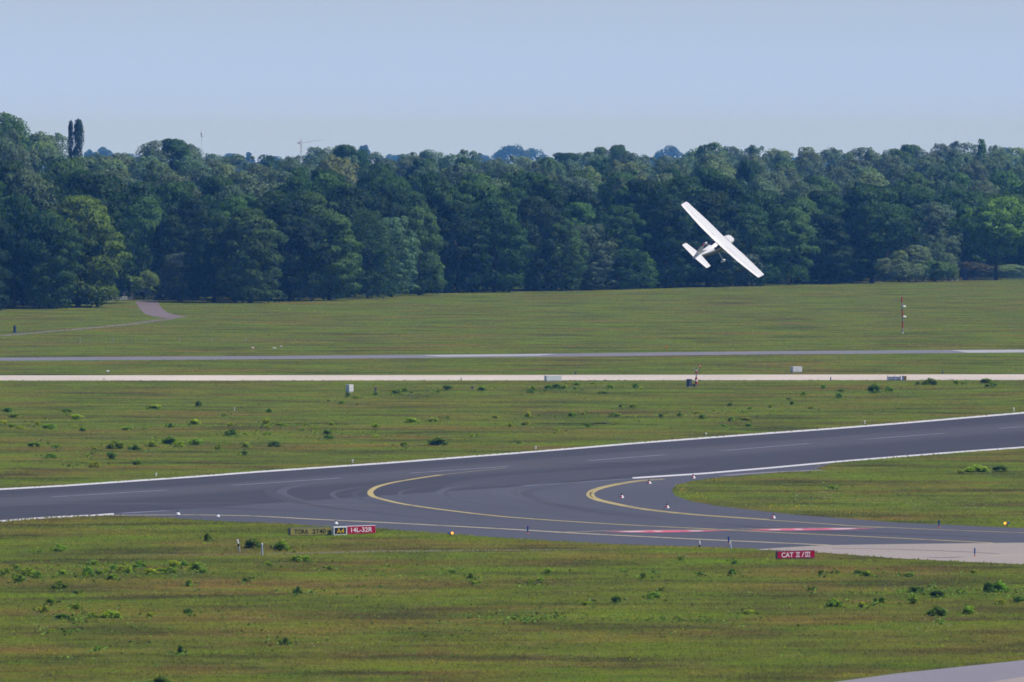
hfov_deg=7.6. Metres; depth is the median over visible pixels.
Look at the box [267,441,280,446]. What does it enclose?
bush
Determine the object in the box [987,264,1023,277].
green shrub
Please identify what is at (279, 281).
understorey shrub
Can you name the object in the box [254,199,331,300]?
edge tree
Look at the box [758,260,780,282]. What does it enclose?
edge shrub
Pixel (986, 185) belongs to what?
woodland tree
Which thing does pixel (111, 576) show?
bush
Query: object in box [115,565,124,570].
bush
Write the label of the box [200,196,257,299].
broadleaf tree
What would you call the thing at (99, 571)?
bush
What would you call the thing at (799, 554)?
guidance sign
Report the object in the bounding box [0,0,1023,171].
sky
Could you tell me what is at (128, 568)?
bush
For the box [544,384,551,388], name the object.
bush
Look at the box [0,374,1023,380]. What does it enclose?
road
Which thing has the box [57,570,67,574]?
bush
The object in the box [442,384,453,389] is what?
bush
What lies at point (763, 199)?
broadleaf tree
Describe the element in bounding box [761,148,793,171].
woodland tree
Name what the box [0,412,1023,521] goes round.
runway
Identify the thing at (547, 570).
bush
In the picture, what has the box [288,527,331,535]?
guidance sign
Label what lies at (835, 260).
edge tree
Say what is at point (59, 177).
woodland tree
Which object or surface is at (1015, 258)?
broadleaf tree
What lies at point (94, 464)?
bush
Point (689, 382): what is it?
steel drum
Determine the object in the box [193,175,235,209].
woodland tree
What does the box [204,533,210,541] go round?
bush
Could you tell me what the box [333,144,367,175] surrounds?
broadleaf tree
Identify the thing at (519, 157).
woodland tree
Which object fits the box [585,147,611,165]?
woodland tree
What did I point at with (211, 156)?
woodland tree
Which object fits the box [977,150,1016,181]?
woodland tree
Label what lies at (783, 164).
woodland tree
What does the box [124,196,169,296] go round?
broadleaf tree
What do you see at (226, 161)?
woodland tree
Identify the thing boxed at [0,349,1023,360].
road
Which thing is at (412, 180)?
woodland tree
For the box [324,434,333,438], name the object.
bush
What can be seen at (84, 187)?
woodland tree
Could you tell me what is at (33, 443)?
bush
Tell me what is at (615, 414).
bush
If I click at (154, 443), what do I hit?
bush
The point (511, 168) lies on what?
woodland tree
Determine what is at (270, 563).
weeds
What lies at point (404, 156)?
woodland tree
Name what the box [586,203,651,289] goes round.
edge tree
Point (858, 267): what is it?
edge tree
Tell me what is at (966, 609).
bush
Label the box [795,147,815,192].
woodland tree
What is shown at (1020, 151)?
woodland tree
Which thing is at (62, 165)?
woodland tree
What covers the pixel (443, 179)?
woodland tree
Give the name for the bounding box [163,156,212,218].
woodland tree
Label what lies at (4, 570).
bush
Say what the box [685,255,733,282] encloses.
understorey shrub
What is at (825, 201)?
broadleaf tree
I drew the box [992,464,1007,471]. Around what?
bush
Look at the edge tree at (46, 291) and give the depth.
1364.81 m
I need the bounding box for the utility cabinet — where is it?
[346,384,352,391]
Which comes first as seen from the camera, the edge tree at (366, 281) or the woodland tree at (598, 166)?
the edge tree at (366, 281)
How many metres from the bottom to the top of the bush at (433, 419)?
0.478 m
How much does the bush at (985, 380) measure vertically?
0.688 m
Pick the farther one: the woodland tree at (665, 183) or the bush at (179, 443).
the woodland tree at (665, 183)
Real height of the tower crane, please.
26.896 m
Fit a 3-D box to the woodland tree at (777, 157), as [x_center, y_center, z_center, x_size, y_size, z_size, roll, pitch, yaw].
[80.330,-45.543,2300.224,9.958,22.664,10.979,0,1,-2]
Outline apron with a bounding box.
[837,660,1023,681]
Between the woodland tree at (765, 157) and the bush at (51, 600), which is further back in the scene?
the woodland tree at (765, 157)
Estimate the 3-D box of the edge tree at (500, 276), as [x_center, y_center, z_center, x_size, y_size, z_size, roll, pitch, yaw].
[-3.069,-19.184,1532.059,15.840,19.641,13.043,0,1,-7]
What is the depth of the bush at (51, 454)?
687.96 m
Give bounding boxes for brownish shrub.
[948,261,966,277]
[958,261,999,277]
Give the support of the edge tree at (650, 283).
on the ground at (964, 362)
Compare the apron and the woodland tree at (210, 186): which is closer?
the apron
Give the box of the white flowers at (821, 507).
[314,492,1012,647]
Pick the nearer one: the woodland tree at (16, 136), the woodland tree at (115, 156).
the woodland tree at (16, 136)
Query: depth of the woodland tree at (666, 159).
2552.56 m
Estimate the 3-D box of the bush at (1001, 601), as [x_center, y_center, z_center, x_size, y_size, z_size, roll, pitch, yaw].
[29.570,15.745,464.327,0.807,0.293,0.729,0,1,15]
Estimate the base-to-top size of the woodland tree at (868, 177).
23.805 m
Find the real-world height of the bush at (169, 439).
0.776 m
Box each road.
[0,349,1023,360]
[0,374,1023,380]
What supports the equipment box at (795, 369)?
on the ground at (964, 362)
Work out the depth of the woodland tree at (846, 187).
1760.12 m
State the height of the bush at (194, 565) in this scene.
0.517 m
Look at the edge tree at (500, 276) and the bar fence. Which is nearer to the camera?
the edge tree at (500, 276)
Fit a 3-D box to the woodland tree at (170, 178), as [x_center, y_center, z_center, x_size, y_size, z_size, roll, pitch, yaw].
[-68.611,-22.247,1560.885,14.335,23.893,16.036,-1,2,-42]
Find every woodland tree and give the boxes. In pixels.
[0,129,24,166]
[0,137,19,184]
[0,159,39,276]
[1,149,41,180]
[3,169,59,305]
[22,131,61,173]
[23,146,62,182]
[24,139,59,175]
[32,133,67,169]
[44,157,94,183]
[50,170,84,185]
[71,184,120,300]
[72,156,98,171]
[77,156,92,172]
[85,163,130,200]
[87,167,131,197]
[89,152,104,166]
[94,154,140,180]
[98,157,126,180]
[104,152,141,177]
[112,181,167,295]
[114,176,152,266]
[122,154,169,200]
[134,140,174,171]
[137,147,168,183]
[140,159,177,209]
[149,173,201,216]
[152,180,202,258]
[161,195,211,297]
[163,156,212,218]
[175,148,204,171]
[179,164,219,201]
[188,143,203,162]
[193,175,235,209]
[202,153,223,162]
[207,192,263,255]
[209,158,232,169]
[211,164,245,194]
[212,183,245,208]
[218,170,260,197]
[221,154,254,171]
[240,162,266,179]
[242,162,279,188]
[247,181,286,207]
[256,170,297,203]
[257,154,279,172]
[269,176,317,271]
[275,157,295,169]
[276,160,315,181]
[280,155,302,168]
[287,166,311,189]
[301,146,321,166]
[302,154,342,177]
[308,172,343,209]
[310,168,345,194]
[314,146,337,167]
[316,154,358,199]
[321,182,370,227]
[327,155,361,186]
[344,148,371,185]
[351,162,398,188]
[354,167,393,191]
[361,163,397,188]
[364,151,386,166]
[366,177,397,204]
[370,176,419,263]
[376,157,403,176]
[393,155,424,177]
[397,153,412,178]
[404,158,439,188]
[405,175,421,189]
[410,149,446,171]
[413,162,440,185]
[414,172,439,194]
[424,177,465,289]
[436,153,465,178]
[440,162,475,180]
[442,163,484,185]
[451,157,479,177]
[455,149,483,177]
[457,173,495,207]
[469,178,513,253]
[478,160,500,175]
[482,157,508,172]
[484,163,519,177]
[491,164,528,183]
[497,171,515,187]
[505,170,554,195]
[509,155,532,167]
[513,158,536,171]
[515,179,559,242]
[525,162,556,173]
[534,157,566,185]
[535,169,562,199]
[539,160,566,187]
[552,152,580,163]
[557,174,601,242]
[559,159,580,185]
[563,169,600,220]
[564,185,603,238]
[570,151,605,181]
[578,165,601,186]
[584,158,615,182]
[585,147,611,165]
[592,170,637,206]
[599,171,632,207]
[600,159,649,194]
[602,178,649,222]
[614,152,644,171]
[614,159,656,180]
[636,154,654,178]
[647,172,674,191]
[650,155,680,163]
[650,159,670,175]
[651,178,689,263]
[656,161,693,177]
[656,163,690,180]
[661,168,680,180]
[671,156,697,168]
[683,148,700,163]
[689,154,726,176]
[689,167,734,203]
[692,152,726,171]
[698,149,738,174]
[699,159,736,203]
[702,173,748,205]
[723,146,745,176]
[733,154,773,190]
[733,160,770,196]
[736,153,769,183]
[741,177,780,193]
[742,146,771,171]
[753,169,791,195]
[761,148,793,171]
[764,193,798,262]
[767,166,805,196]
[768,151,791,171]
[769,160,802,194]
[782,180,824,204]
[791,190,839,215]
[793,150,827,186]
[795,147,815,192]
[795,161,829,187]
[796,175,841,200]
[814,147,845,183]
[821,165,852,197]
[826,151,861,183]
[827,157,868,195]
[829,179,873,205]
[843,182,889,277]
[846,147,878,171]
[851,171,889,185]
[853,165,879,184]
[854,150,884,180]
[870,154,905,184]
[877,148,903,170]
[879,164,917,187]
[885,149,913,181]
[891,180,925,258]
[896,188,944,261]
[897,171,935,202]
[900,144,931,180]
[904,155,944,193]
[908,150,941,179]
[924,163,955,197]
[928,143,953,172]
[931,179,963,230]
[934,149,974,180]
[938,170,979,199]
[942,155,975,187]
[943,195,975,260]
[945,141,977,163]
[955,160,989,188]
[955,179,1002,256]
[964,153,1007,187]
[975,191,1009,275]
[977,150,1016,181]
[982,168,1022,194]
[987,145,1005,176]
[1001,163,1023,193]
[1006,147,1023,164]
[1011,159,1023,180]
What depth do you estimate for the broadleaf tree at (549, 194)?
1564.96 m
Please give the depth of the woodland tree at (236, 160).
2301.81 m
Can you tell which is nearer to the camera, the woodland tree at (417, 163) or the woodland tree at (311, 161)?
the woodland tree at (417, 163)
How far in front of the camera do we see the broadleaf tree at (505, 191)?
1557.48 m
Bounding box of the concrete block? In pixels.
[105,296,126,300]
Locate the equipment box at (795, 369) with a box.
[791,366,801,372]
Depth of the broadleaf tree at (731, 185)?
1623.72 m
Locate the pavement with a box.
[758,543,1023,563]
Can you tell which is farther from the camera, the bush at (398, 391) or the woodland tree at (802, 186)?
the woodland tree at (802, 186)
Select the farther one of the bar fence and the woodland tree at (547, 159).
the woodland tree at (547, 159)
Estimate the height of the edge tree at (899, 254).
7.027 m
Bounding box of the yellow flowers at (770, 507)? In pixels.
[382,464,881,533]
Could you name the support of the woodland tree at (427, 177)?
on the ground at (964, 362)
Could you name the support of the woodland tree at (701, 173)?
on the ground at (964, 362)
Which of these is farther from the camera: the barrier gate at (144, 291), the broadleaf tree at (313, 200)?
the broadleaf tree at (313, 200)
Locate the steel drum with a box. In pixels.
[686,379,691,386]
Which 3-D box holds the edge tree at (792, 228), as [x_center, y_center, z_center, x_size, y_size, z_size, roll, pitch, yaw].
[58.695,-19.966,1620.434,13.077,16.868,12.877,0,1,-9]
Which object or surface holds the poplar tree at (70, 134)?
on the ground at (964, 362)
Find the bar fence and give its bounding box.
[967,271,1021,279]
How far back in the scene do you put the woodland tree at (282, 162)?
1966.25 m
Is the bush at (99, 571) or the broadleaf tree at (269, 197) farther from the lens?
the broadleaf tree at (269, 197)
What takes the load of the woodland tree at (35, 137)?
on the ground at (964, 362)
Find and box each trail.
[0,319,169,335]
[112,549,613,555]
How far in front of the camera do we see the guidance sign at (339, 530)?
548.13 m
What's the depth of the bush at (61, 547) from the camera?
525.98 m
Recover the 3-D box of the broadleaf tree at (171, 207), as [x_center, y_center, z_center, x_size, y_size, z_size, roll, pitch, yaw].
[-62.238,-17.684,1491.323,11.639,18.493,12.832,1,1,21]
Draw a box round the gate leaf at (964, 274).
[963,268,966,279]
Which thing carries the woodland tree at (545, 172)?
on the ground at (964, 362)
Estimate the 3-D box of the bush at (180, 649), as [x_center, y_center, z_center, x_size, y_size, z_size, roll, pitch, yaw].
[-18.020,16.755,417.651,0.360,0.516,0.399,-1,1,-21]
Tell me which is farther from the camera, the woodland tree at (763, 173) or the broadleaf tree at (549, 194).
the woodland tree at (763, 173)
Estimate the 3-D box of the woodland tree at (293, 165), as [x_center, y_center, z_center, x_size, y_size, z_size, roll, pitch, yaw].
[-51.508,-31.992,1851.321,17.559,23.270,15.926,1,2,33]
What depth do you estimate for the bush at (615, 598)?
465.43 m
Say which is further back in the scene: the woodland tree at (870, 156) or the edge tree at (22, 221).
the woodland tree at (870, 156)
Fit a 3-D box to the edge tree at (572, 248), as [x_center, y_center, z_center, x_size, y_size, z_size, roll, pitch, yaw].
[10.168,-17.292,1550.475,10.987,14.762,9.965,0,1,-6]
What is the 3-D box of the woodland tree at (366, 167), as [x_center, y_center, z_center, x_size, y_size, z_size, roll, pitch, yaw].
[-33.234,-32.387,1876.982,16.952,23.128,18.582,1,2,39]
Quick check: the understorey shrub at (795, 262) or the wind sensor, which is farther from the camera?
the understorey shrub at (795, 262)
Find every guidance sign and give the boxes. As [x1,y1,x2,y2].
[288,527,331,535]
[332,526,346,534]
[347,525,375,534]
[776,550,814,559]
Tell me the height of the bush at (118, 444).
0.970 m
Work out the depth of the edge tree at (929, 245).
1669.45 m
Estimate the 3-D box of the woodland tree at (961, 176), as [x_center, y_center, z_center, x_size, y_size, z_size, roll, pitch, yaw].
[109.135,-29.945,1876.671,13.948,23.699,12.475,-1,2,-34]
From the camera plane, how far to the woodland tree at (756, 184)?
1736.41 m
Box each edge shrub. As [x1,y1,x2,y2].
[711,250,766,285]
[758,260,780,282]
[884,263,928,281]
[918,260,957,281]
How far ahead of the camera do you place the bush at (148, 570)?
496.81 m
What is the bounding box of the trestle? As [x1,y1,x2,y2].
[887,376,900,380]
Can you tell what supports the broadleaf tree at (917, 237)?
on the ground at (964, 362)
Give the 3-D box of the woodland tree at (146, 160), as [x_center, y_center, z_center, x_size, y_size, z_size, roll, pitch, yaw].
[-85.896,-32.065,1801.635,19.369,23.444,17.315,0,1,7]
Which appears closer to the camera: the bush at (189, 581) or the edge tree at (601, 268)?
the bush at (189, 581)
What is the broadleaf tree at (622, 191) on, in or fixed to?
on the ground at (964, 362)
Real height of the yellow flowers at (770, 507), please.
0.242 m
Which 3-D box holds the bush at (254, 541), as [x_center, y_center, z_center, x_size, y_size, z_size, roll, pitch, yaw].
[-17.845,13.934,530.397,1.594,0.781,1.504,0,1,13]
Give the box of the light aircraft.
[681,202,763,276]
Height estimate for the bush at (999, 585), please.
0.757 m
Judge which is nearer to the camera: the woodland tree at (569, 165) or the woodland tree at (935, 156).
the woodland tree at (569, 165)
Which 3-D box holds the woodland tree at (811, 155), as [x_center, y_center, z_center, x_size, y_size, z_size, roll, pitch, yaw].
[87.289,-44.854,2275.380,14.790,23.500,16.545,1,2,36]
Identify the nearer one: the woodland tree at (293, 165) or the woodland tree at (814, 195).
the woodland tree at (814, 195)
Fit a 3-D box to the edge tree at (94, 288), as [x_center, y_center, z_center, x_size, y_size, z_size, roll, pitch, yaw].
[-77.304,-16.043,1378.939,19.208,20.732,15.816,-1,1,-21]
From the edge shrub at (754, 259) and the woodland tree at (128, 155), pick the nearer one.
the edge shrub at (754, 259)
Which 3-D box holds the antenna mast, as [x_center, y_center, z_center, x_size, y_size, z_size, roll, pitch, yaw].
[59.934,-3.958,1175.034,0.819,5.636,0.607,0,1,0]
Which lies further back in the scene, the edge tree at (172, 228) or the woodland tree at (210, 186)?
the woodland tree at (210, 186)
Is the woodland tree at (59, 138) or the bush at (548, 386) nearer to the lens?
the bush at (548, 386)
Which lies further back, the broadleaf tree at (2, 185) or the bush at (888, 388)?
the broadleaf tree at (2, 185)
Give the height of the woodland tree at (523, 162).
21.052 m
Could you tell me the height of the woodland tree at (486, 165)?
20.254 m
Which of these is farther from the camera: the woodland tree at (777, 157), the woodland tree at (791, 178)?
the woodland tree at (777, 157)
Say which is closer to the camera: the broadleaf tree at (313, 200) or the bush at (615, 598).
the bush at (615, 598)
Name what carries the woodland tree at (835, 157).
on the ground at (964, 362)
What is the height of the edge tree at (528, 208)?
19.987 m
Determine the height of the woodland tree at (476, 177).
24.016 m
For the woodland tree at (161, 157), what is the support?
on the ground at (964, 362)
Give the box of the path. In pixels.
[135,301,186,318]
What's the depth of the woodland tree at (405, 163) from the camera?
2084.38 m
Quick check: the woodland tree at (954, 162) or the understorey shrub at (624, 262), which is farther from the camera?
the woodland tree at (954, 162)
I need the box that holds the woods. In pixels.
[43,144,1022,174]
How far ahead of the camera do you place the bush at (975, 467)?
658.27 m
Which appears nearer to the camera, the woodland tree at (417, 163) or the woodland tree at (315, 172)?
the woodland tree at (315, 172)
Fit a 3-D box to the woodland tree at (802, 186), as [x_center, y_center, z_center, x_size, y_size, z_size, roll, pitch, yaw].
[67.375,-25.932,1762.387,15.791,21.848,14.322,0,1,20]
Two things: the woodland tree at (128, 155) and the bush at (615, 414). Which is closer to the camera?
the bush at (615, 414)
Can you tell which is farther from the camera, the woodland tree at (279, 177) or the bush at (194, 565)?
the woodland tree at (279, 177)
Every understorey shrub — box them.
[0,276,27,307]
[260,270,288,299]
[342,267,379,296]
[396,264,428,293]
[428,263,473,291]
[572,256,611,287]
[613,261,638,285]
[636,264,676,287]
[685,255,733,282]
[768,257,801,282]
[777,253,811,282]
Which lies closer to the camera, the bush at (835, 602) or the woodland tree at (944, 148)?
the bush at (835, 602)
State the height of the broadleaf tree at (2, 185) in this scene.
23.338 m
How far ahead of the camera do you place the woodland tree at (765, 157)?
2254.92 m
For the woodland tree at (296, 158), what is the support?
on the ground at (964, 362)
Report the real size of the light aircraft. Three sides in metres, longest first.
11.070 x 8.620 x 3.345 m
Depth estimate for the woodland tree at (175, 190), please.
1500.85 m
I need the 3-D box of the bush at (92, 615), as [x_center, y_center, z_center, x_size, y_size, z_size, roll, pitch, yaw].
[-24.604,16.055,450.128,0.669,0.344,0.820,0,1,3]
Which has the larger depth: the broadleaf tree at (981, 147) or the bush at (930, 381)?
the broadleaf tree at (981, 147)
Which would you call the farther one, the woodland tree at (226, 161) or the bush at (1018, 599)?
the woodland tree at (226, 161)
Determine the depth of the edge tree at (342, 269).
1445.21 m
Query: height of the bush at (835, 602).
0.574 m
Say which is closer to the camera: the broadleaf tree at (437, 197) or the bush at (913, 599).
the bush at (913, 599)
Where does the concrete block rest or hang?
on the ground at (964, 362)
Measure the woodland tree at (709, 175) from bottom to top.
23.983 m
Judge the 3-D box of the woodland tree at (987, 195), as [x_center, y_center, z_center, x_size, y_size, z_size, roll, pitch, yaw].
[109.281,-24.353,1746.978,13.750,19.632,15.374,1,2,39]
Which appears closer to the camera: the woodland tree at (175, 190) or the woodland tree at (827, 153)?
the woodland tree at (175, 190)
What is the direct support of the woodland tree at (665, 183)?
on the ground at (964, 362)
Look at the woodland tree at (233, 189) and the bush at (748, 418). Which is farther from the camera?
the woodland tree at (233, 189)
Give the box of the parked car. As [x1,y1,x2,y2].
[154,292,163,299]
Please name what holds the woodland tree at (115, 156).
on the ground at (964, 362)
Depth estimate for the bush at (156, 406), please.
822.43 m
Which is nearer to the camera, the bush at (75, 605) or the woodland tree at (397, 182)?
the bush at (75, 605)
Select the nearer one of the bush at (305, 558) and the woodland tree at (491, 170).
the bush at (305, 558)
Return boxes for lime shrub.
[118,274,142,298]
[131,270,160,299]
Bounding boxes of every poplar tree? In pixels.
[67,119,73,157]
[72,118,84,157]
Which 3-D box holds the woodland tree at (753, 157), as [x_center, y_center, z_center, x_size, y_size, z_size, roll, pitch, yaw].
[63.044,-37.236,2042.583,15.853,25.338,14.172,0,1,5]
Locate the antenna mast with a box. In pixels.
[901,297,905,333]
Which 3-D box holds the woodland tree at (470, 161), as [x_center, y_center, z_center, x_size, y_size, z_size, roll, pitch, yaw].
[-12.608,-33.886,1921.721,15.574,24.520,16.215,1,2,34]
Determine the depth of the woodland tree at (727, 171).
1797.92 m
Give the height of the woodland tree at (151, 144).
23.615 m
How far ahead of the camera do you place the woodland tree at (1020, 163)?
2161.26 m
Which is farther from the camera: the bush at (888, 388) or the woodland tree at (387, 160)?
the woodland tree at (387, 160)
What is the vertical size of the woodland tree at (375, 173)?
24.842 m
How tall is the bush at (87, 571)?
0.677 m
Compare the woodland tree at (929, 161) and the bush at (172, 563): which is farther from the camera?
the woodland tree at (929, 161)
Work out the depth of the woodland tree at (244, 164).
2038.05 m
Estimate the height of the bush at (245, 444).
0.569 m
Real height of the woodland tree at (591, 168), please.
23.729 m
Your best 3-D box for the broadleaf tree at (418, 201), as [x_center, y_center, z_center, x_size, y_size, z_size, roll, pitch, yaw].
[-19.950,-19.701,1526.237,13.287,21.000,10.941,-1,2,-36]
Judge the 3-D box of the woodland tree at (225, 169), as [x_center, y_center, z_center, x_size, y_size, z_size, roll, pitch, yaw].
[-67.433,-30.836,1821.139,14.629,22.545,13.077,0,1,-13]
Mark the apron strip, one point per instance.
(1020, 679)
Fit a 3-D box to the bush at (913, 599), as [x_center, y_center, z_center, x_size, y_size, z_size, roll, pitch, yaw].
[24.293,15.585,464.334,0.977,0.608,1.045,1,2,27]
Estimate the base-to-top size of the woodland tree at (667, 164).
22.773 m
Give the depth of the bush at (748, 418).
786.44 m
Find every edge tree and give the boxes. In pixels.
[0,194,65,308]
[0,209,16,309]
[19,210,83,308]
[33,194,132,307]
[148,213,192,297]
[158,252,205,301]
[180,212,249,301]
[210,207,288,302]
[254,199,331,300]
[296,212,365,299]
[340,209,399,297]
[364,215,420,296]
[390,205,447,294]
[431,202,491,292]
[459,196,535,291]
[499,194,567,290]
[536,219,588,290]
[548,224,618,289]
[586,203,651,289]
[623,252,658,288]
[632,193,701,287]
[676,190,746,286]
[708,202,781,285]
[761,206,820,284]
[789,213,855,283]
[821,185,914,282]
[825,211,877,283]
[874,258,893,281]
[885,250,910,281]
[899,245,932,280]
[919,242,947,280]
[939,253,959,280]
[948,196,1023,279]
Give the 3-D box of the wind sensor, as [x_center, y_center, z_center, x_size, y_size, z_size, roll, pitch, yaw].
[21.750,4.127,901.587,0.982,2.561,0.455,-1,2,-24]
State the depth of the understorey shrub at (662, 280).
1581.23 m
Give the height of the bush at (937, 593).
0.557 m
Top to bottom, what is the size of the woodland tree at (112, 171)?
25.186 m
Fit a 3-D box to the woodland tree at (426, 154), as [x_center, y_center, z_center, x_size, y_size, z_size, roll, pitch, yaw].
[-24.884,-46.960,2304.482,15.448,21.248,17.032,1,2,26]
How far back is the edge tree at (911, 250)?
1665.33 m
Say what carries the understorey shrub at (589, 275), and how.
on the ground at (964, 362)
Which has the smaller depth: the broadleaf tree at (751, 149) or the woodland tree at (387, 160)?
the woodland tree at (387, 160)
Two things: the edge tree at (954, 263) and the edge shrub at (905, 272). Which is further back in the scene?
the edge tree at (954, 263)
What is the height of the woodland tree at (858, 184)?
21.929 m
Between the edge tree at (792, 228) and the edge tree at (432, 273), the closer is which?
the edge tree at (432, 273)
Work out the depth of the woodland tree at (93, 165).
1947.22 m
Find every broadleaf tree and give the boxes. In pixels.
[0,111,34,152]
[0,181,19,307]
[3,173,77,304]
[40,171,140,303]
[95,183,133,261]
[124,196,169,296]
[152,138,190,181]
[162,206,195,254]
[198,158,228,193]
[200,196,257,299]
[238,190,306,298]
[286,191,350,296]
[322,184,380,296]
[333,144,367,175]
[359,183,417,290]
[389,189,439,292]
[420,180,469,273]
[448,179,509,289]
[493,185,540,289]
[523,178,581,288]
[555,202,611,287]
[605,144,631,167]
[608,185,662,286]
[613,179,675,286]
[659,175,725,284]
[693,142,726,163]
[697,177,757,283]
[738,190,785,282]
[748,145,755,153]
[776,196,826,282]
[815,195,858,281]
[855,185,929,279]
[907,202,963,276]
[925,188,993,276]
[975,193,1023,276]
[976,138,986,158]
[1005,201,1023,276]
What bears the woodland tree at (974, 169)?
on the ground at (964, 362)
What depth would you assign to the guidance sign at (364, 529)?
549.52 m
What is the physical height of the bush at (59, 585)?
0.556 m
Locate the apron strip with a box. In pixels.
[993,677,1023,681]
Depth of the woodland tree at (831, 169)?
1959.09 m
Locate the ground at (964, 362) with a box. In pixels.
[0,172,1023,681]
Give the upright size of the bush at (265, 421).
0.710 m
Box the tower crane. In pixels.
[298,139,323,162]
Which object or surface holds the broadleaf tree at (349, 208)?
on the ground at (964, 362)
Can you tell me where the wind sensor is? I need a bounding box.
[693,365,700,386]
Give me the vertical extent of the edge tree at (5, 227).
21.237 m
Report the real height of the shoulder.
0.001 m
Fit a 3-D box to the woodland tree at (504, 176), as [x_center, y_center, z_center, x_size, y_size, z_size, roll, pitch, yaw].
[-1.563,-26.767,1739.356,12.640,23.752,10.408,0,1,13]
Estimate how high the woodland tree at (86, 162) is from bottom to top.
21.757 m
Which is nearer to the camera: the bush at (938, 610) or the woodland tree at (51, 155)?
the bush at (938, 610)
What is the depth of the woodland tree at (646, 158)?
2415.30 m
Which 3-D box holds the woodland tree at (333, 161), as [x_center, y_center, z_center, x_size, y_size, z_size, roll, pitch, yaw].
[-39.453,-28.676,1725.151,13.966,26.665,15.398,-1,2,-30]
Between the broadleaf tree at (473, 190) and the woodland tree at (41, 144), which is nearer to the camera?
the broadleaf tree at (473, 190)
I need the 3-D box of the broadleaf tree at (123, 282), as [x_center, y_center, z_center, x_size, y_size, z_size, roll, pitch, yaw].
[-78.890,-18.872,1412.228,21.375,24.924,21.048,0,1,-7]
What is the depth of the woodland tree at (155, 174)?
1650.99 m
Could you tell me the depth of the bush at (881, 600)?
464.25 m
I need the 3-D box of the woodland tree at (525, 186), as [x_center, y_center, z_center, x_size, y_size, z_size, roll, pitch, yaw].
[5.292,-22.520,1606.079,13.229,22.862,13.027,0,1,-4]
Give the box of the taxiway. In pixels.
[71,463,1023,548]
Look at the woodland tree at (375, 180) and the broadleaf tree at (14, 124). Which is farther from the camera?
the broadleaf tree at (14, 124)
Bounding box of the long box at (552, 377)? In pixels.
[544,375,561,380]
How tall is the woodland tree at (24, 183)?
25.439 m
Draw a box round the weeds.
[0,295,1023,681]
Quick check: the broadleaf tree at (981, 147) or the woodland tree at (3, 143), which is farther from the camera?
the broadleaf tree at (981, 147)
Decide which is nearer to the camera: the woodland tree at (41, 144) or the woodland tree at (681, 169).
the woodland tree at (41, 144)
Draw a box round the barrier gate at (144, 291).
[133,290,153,299]
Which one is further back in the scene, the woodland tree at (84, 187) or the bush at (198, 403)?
the woodland tree at (84, 187)
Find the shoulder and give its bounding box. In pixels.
[727,470,816,475]
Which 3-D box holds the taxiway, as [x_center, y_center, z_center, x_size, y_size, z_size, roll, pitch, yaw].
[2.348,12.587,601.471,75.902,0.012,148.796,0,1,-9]
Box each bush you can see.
[0,568,10,573]
[2,407,11,411]
[8,412,19,416]
[12,574,25,581]
[20,567,35,576]
[27,441,41,446]
[32,571,43,578]
[38,605,50,611]
[42,423,56,428]
[43,453,57,458]
[46,597,54,603]
[51,580,67,588]
[53,544,67,550]
[55,613,68,618]
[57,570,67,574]
[61,408,72,411]
[70,414,82,418]
[70,603,80,608]
[82,566,93,575]
[87,612,95,616]
[88,461,100,467]
[95,569,103,574]
[97,610,122,617]
[104,439,125,448]
[104,451,117,458]
[104,573,118,579]
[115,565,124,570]
[121,426,131,429]
[123,565,134,572]
[128,444,141,449]
[132,460,140,464]
[132,560,146,567]
[141,568,159,574]
[146,441,158,446]
[147,404,161,408]
[153,675,171,681]
[155,567,166,573]
[161,436,177,443]
[164,567,177,573]
[166,423,175,427]
[168,560,180,566]
[173,441,184,446]
[177,645,183,652]
[180,560,188,565]
[182,608,192,613]
[185,579,193,586]
[186,438,205,444]
[188,419,200,424]
[188,562,204,569]
[195,400,201,406]
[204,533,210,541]
[223,429,235,435]
[242,442,251,447]
[242,537,264,547]
[262,418,269,423]
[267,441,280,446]
[273,540,291,550]
[279,637,290,644]
[289,554,302,561]
[291,586,301,593]
[302,555,310,560]
[322,429,331,433]
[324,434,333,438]
[391,388,401,393]
[403,417,418,422]
[427,418,438,421]
[427,436,449,444]
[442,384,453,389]
[477,386,487,390]
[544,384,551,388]
[545,567,552,573]
[553,383,561,388]
[607,412,622,416]
[610,595,621,602]
[646,592,660,598]
[698,414,706,418]
[727,568,735,574]
[739,417,752,420]
[743,609,754,613]
[825,598,843,606]
[857,601,867,606]
[860,570,873,575]
[867,383,880,392]
[878,597,885,603]
[884,386,894,391]
[904,572,914,576]
[907,594,919,602]
[908,586,921,592]
[921,378,938,384]
[925,605,947,615]
[929,589,945,596]
[961,606,978,613]
[962,464,990,471]
[980,378,991,382]
[982,582,995,591]
[984,381,997,386]
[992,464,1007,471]
[993,580,1009,591]
[995,599,1007,603]
[1013,596,1023,601]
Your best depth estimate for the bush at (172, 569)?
497.74 m
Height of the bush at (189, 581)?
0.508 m
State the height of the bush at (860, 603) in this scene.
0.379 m
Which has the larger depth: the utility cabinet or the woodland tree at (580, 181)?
the woodland tree at (580, 181)
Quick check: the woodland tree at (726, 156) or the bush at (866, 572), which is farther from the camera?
the woodland tree at (726, 156)
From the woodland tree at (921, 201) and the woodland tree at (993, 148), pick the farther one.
the woodland tree at (993, 148)
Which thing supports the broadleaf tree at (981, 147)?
on the ground at (964, 362)
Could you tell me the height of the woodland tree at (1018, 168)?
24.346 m
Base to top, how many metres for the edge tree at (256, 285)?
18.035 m
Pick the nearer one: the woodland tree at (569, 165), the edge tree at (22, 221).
the edge tree at (22, 221)
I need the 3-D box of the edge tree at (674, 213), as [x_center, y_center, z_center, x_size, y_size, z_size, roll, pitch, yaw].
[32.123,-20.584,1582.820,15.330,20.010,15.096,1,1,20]

